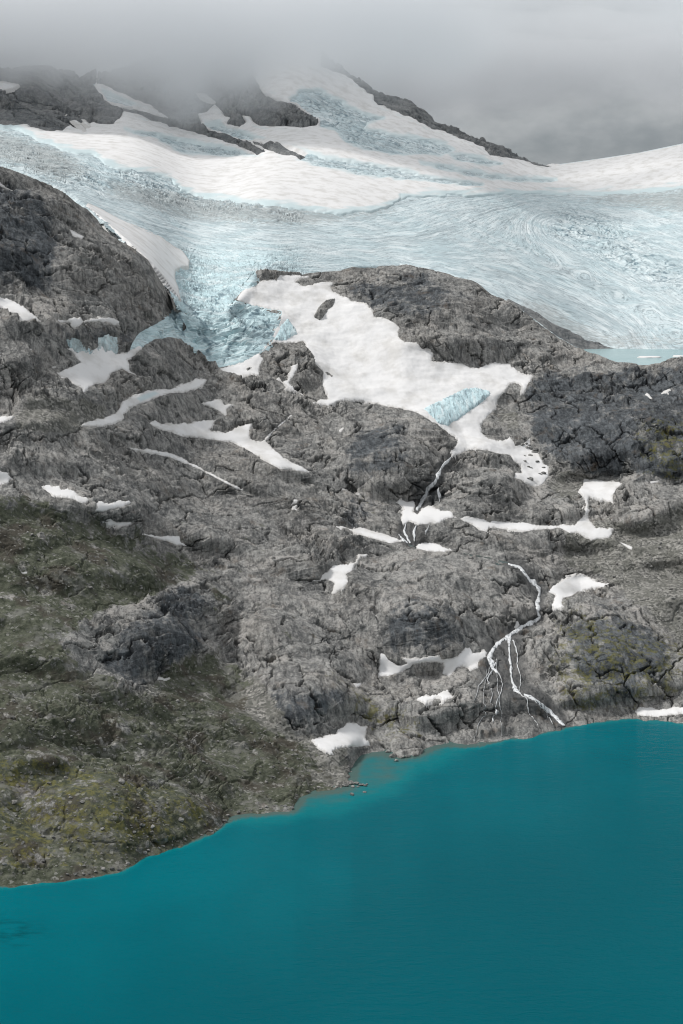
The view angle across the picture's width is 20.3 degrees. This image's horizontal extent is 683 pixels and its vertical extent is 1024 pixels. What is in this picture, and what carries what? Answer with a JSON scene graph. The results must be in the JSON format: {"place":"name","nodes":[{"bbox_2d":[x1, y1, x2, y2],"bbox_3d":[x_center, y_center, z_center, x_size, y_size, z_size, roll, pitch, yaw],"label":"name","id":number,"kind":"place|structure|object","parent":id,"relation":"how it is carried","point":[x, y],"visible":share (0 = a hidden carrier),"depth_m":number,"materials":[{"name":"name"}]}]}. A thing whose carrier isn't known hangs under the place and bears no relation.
{"place":"outdoors","nodes":[
{"label":"outdoors","id":0,"kind":"place"},
{"bbox_2d":[0,44,610,348],"bbox_3d":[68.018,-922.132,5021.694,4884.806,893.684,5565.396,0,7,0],"label":"mountain","id":1,"kind":"structure","parent":0,"point":[50,97],"depth_m":5725.16,"materials":[{"name":"grey stone"}]},
{"bbox_2d":[0,81,19,93],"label":"snow patch","id":2,"kind":"object","parent":1,"relation":"on","point":[8,87],"visible":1,"depth_m":5443.97,"materials":[{"name":"white snow"}]},
{"bbox_2d":[65,114,85,131],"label":"snow patch","id":3,"kind":"object","parent":1,"relation":"on","point":[77,124],"visible":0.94,"depth_m":5238.09,"materials":[{"name":"white snow"}]},
{"bbox_2d":[79,115,90,127],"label":"snow patch","id":4,"kind":"object","parent":1,"relation":"on","point":[85,123],"visible":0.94,"depth_m":5274.10,"materials":[{"name":"white snow"}]},
{"bbox_2d":[196,93,215,103],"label":"snow patch","id":5,"kind":"object","parent":1,"relation":"on","point":[203,97],"visible":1,"depth_m":5856.83,"materials":[{"name":"white snow"}]},
{"bbox_2d":[0,84,682,366],"bbox_3d":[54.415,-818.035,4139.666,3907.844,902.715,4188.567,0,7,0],"label":"glacier","id":6,"kind":"object","parent":1,"relation":"on","point":[606,270],"visible":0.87,"depth_m":3685.16,"materials":[{"name":"white ice"}]},
{"bbox_2d":[0,40,682,215],"bbox_3d":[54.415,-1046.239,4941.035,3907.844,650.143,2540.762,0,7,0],"label":"snowfield","id":7,"kind":"structure","parent":6,"relation":"on","point":[286,71],"depth_m":5120.83,"materials":[{"name":"white snow"}]},
{"bbox_2d":[0,166,682,887],"bbox_3d":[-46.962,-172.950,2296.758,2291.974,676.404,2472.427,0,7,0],"label":"mountainside","id":8,"kind":"structure","parent":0,"point":[298,644],"depth_m":1868.06,"materials":[{"name":"grey stone"}]},
{"bbox_2d":[0,471,12,484],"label":"snow patch","id":9,"kind":"object","parent":8,"relation":"on","point":[5,477],"visible":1,"depth_m":1743.60,"materials":[{"name":"white snow"}]},
{"bbox_2d":[0,415,12,422],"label":"snow patch","id":10,"kind":"object","parent":8,"relation":"on","point":[5,418],"visible":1,"depth_m":1819.90,"materials":[{"name":"white snow"}]},
{"bbox_2d":[0,297,40,321],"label":"snow patch","id":11,"kind":"object","parent":8,"relation":"on","point":[23,312],"visible":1,"depth_m":1986.15,"materials":[{"name":"white snow"}]},
{"bbox_2d":[41,485,88,503],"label":"snow patch","id":12,"kind":"object","parent":8,"relation":"on","point":[55,491],"visible":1,"depth_m":1759.20,"materials":[{"name":"white snow"}]},
{"bbox_2d":[70,230,83,238],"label":"snow patch","id":13,"kind":"object","parent":8,"relation":"on","point":[75,234],"visible":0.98,"depth_m":2230.87,"materials":[{"name":"white snow"}]},
{"bbox_2d":[58,316,119,328],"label":"snow patch","id":14,"kind":"object","parent":8,"relation":"on","point":[75,322],"visible":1,"depth_m":2070.44,"materials":[{"name":"white snow"}]},
{"bbox_2d":[67,334,117,353],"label":"hanging ice","id":15,"kind":"structure","parent":8,"relation":"attached to","point":[107,342],"depth_m":2073.95,"materials":[{"name":"blue ice"}]},
{"bbox_2d":[57,346,141,391],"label":"snow patch","id":16,"kind":"object","parent":8,"relation":"on","point":[101,365],"visible":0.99,"depth_m":2030.26,"materials":[{"name":"white snow"}]},
{"bbox_2d":[95,500,130,512],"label":"snow patch","id":17,"kind":"object","parent":8,"relation":"on","point":[101,506],"visible":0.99,"depth_m":1771.24,"materials":[{"name":"white snow"}]},
{"bbox_2d":[102,518,131,529],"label":"snow patch","id":18,"kind":"object","parent":8,"relation":"on","point":[110,523],"visible":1,"depth_m":1776.51,"materials":[{"name":"white snow"}]},
{"bbox_2d":[118,778,124,783],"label":"boulder","id":19,"kind":"object","parent":8,"relation":"on","point":[121,781],"visible":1,"depth_m":1385.77,"materials":[{"name":"grey stone"}]},
{"bbox_2d":[86,203,189,301],"bbox_3d":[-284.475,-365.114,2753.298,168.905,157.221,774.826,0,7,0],"label":"snow patch","id":20,"kind":"object","parent":8,"relation":"on","point":[164,258],"visible":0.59,"depth_m":2623.13,"materials":[{"name":"white snow"}]},
{"bbox_2d":[82,378,206,427],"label":"snow patch","id":21,"kind":"object","parent":8,"relation":"on","point":[140,398],"visible":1,"depth_m":2044.48,"materials":[{"name":"white snow"}]},
{"bbox_2d":[157,675,169,680],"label":"snow patch","id":22,"kind":"object","parent":8,"relation":"on","point":[163,679],"visible":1,"depth_m":1600.43,"materials":[{"name":"white snow"}]},
{"bbox_2d":[142,534,186,545],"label":"snow patch","id":23,"kind":"object","parent":8,"relation":"on","point":[174,539],"visible":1,"depth_m":1848.65,"materials":[{"name":"white snow"}]},
{"bbox_2d":[131,448,248,492],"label":"snow patch","id":24,"kind":"object","parent":8,"relation":"on","point":[166,454],"visible":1,"depth_m":2020.59,"materials":[{"name":"white snow"}]},
{"bbox_2d":[201,399,233,415],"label":"snow patch","id":25,"kind":"object","parent":8,"relation":"on","point":[218,405],"visible":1,"depth_m":2213.81,"materials":[{"name":"white snow"}]},
{"bbox_2d":[150,415,309,472],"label":"snow patch","id":26,"kind":"object","parent":8,"relation":"on","point":[263,449],"visible":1,"depth_m":2125.88,"materials":[{"name":"white snow"}]},
{"bbox_2d":[274,319,296,340],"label":"ice block","id":27,"kind":"structure","parent":8,"relation":"on","point":[287,330],"depth_m":2441.78,"materials":[{"name":"ice"}]},
{"bbox_2d":[276,363,303,395],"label":"snow patch","id":28,"kind":"object","parent":8,"relation":"on","point":[290,375],"visible":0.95,"depth_m":2316.87,"materials":[{"name":"white snow"}]},
{"bbox_2d":[312,554,366,594],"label":"snow patch","id":29,"kind":"object","parent":8,"relation":"on","point":[336,575],"visible":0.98,"depth_m":1886.15,"materials":[{"name":"white snow"}]},
{"bbox_2d":[311,722,369,754],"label":"snow patch","id":30,"kind":"object","parent":8,"relation":"on","point":[349,734],"visible":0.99,"depth_m":1604.25,"materials":[{"name":"white snow"}]},
{"bbox_2d":[0,485,682,877],"bbox_3d":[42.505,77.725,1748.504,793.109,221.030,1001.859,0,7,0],"label":"scree stones","id":31,"kind":"object","parent":8,"relation":"on","point":[178,717],"visible":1,"depth_m":1510.70,"materials":[{"name":"grey stone"}]},
{"bbox_2d":[336,526,401,542],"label":"snow patch","id":32,"kind":"object","parent":8,"relation":"on","point":[376,535],"visible":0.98,"depth_m":2017.48,"materials":[{"name":"white snow"}]},
{"bbox_2d":[220,274,548,486],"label":"snowfield","id":33,"kind":"structure","parent":8,"relation":"on","point":[361,353],"depth_m":2403.66,"materials":[{"name":"white snow"}]},
{"bbox_2d":[256,269,301,280],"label":"rock outcrop","id":34,"kind":"object","parent":33,"relation":"on","point":[263,273],"visible":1,"depth_m":2582.50,"materials":[{"name":"grey stone"}]},
{"bbox_2d":[314,298,334,319],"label":"rock outcrop","id":35,"kind":"object","parent":33,"relation":"on","point":[322,309],"visible":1,"depth_m":2518.39,"materials":[{"name":"grey stone"}]},
{"bbox_2d":[424,387,489,425],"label":"ice block","id":36,"kind":"structure","parent":33,"relation":"on","point":[448,410],"depth_m":2310.41,"materials":[{"name":"blue ice"}]},
{"bbox_2d":[389,753,396,757],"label":"boulder","id":37,"kind":"object","parent":8,"relation":"on","point":[393,755],"visible":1,"depth_m":1604.12,"materials":[{"name":"grey stone"}]},
{"bbox_2d":[399,524,428,542],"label":"cascade","id":38,"kind":"object","parent":8,"relation":"on","point":[406,535],"visible":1,"depth_m":2028.97,"materials":[{"name":"white liquid"}]},
{"bbox_2d":[377,647,486,677],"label":"snow patch","id":39,"kind":"object","parent":8,"relation":"on","point":[467,658],"visible":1,"depth_m":1773.47,"materials":[{"name":"white snow"}]},
{"bbox_2d":[416,457,450,510],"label":"waterfall","id":40,"kind":"structure","parent":8,"relation":"on","point":[428,487],"depth_m":2129.62,"materials":[{"name":"white liquid"}]},
{"bbox_2d":[416,542,450,551],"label":"snow patch","id":41,"kind":"object","parent":8,"relation":"on","point":[426,546],"visible":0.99,"depth_m":2009.88,"materials":[{"name":"white snow"}]},
{"bbox_2d":[417,690,453,706],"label":"snow patch","id":42,"kind":"object","parent":8,"relation":"on","point":[426,700],"visible":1,"depth_m":1697.94,"materials":[{"name":"white snow"}]},
{"bbox_2d":[396,476,621,540],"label":"snow patch","id":43,"kind":"object","parent":8,"relation":"on","point":[596,490],"visible":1,"depth_m":2088.70,"materials":[{"name":"white snow"}]},
{"bbox_2d":[548,573,608,611],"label":"snow patch","id":44,"kind":"object","parent":8,"relation":"on","point":[569,585],"visible":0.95,"depth_m":1993.43,"materials":[{"name":"white snow"}]},
{"bbox_2d":[635,706,682,716],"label":"snow patch","id":45,"kind":"object","parent":8,"relation":"on","point":[651,711],"visible":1,"depth_m":1752.42,"materials":[{"name":"white snow"}]},
{"bbox_2d":[661,389,670,394],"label":"snow patch","id":46,"kind":"object","parent":8,"relation":"on","point":[666,391],"visible":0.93,"depth_m":2378.39,"materials":[{"name":"white snow"}]},
{"bbox_2d":[0,718,682,1023],"bbox_3d":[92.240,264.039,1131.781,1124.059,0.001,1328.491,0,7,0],"label":"lake","id":47,"kind":"structure","parent":0,"point":[538,879],"depth_m":1222.10,"materials":[{"name":"liquid"}]},
{"bbox_2d":[0,0,682,165],"label":"sky","id":48,"kind":"structure","parent":0,"point":[547,82],"materials":[{"name":"grey"}]},
{"bbox_2d":[474,563,564,736],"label":"mountain stream","id":49,"kind":"structure","parent":0,"point":[491,661],"depth_m":1799.35,"materials":[{"name":"white liquid"}]},
{"bbox_2d":[584,348,682,364],"bbox_3d":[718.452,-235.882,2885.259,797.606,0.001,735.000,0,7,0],"label":"glacier lake","id":50,"kind":"structure","parent":0,"point":[623,355],"depth_m":2933.27,"materials":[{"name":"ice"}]},
{"bbox_2d":[637,356,661,357],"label":"ice floe","id":51,"kind":"object","parent":50,"relation":"on","point":[649,357],"visible":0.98,"depth_m":2815.07,"materials":[{"name":"white ice"}]}
]}

